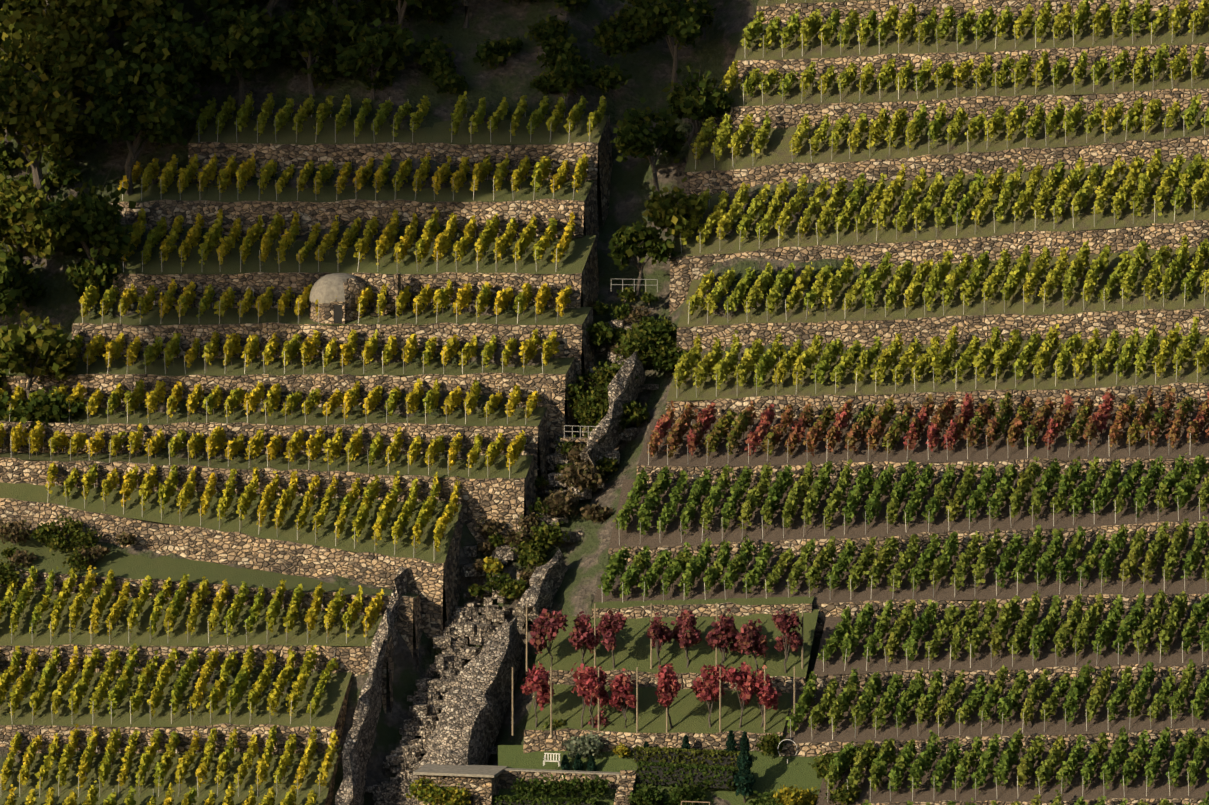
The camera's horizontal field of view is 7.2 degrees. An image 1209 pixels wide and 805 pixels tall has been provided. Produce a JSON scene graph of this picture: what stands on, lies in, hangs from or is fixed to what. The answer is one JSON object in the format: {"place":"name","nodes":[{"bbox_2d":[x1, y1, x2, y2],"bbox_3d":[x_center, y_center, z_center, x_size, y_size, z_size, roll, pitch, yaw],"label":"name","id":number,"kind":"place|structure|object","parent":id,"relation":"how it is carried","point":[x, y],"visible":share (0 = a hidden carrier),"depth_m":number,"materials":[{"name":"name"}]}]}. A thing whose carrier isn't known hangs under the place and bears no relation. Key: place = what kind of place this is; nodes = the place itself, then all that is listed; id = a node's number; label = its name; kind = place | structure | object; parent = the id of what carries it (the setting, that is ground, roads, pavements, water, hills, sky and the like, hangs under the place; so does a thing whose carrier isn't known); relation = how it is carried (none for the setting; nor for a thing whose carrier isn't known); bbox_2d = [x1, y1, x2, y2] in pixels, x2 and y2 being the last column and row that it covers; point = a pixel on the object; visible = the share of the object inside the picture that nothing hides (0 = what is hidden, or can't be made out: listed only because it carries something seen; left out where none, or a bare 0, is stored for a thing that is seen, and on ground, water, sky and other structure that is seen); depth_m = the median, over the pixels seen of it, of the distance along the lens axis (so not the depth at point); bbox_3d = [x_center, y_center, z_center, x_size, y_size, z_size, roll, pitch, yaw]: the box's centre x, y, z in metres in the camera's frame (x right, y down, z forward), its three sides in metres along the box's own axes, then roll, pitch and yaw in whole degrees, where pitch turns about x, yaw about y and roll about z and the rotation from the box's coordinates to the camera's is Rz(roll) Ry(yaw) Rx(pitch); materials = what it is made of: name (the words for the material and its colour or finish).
{"place":"outdoors","nodes":[
{"label":"outdoors","id":0,"kind":"place"},
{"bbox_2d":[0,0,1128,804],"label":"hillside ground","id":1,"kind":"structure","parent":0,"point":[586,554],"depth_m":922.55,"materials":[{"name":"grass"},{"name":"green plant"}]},
{"bbox_2d":[335,318,658,804],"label":"rocks","id":2,"kind":"object","parent":1,"relation":"on","point":[472,705],"visible":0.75,"depth_m":885.14,"materials":[{"name":"grey stone"}]},
{"bbox_2d":[0,0,1208,804],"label":"wood","id":3,"kind":"object","parent":1,"relation":"on","point":[136,142],"visible":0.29,"depth_m":907.71,"materials":[{"name":"brown plant"}]},
{"bbox_3d":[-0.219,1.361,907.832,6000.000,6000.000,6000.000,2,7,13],"label":"hill","id":4,"kind":"structure","parent":0,"visible":0},
{"bbox_2d":[0,0,1208,804],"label":"terrace walls","id":5,"kind":"structure","parent":4,"relation":"on","point":[500,500],"depth_m":903.23,"materials":[{"name":"stone"}]},
{"bbox_2d":[309,273,356,302],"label":"dome roof","id":6,"kind":"structure","parent":5,"relation":"on","point":[327,288],"depth_m":912.32,"materials":[{"name":"beige stone"}]},
{"bbox_2d":[413,763,619,777],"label":"wall coping","id":7,"kind":"object","parent":5,"relation":"on","point":[465,771],"visible":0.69,"depth_m":872.50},
{"bbox_2d":[334,305,738,804],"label":"dark openings","id":8,"kind":"object","parent":5,"relation":"attached to","point":[337,313],"visible":0.33,"depth_m":869.98,"materials":[{"name":"black"}]},
{"bbox_2d":[0,0,1208,804],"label":"foliage","id":9,"kind":"object","parent":5,"relation":"on","point":[56,46],"visible":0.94,"depth_m":900.56,"materials":[{"name":"green plant"}]},
{"bbox_2d":[0,0,1208,804],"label":"terrace treads","id":10,"kind":"object","parent":5,"relation":"on","point":[690,714],"visible":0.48,"depth_m":894.14,"materials":[{"name":"green plant"}]},
{"bbox_2d":[543,753,559,766],"bbox_3d":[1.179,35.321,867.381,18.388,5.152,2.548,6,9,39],"label":"bench","id":11,"kind":"object","parent":10,"relation":"on","point":[548,760],"visible":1,"depth_m":873.13,"materials":[{"name":"paint"}]},
{"bbox_2d":[3,0,1207,804],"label":"vine posts","id":12,"kind":"object","parent":5,"relation":"on","point":[691,420],"visible":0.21,"depth_m":900.11,"materials":[{"name":"wood"}]}
]}

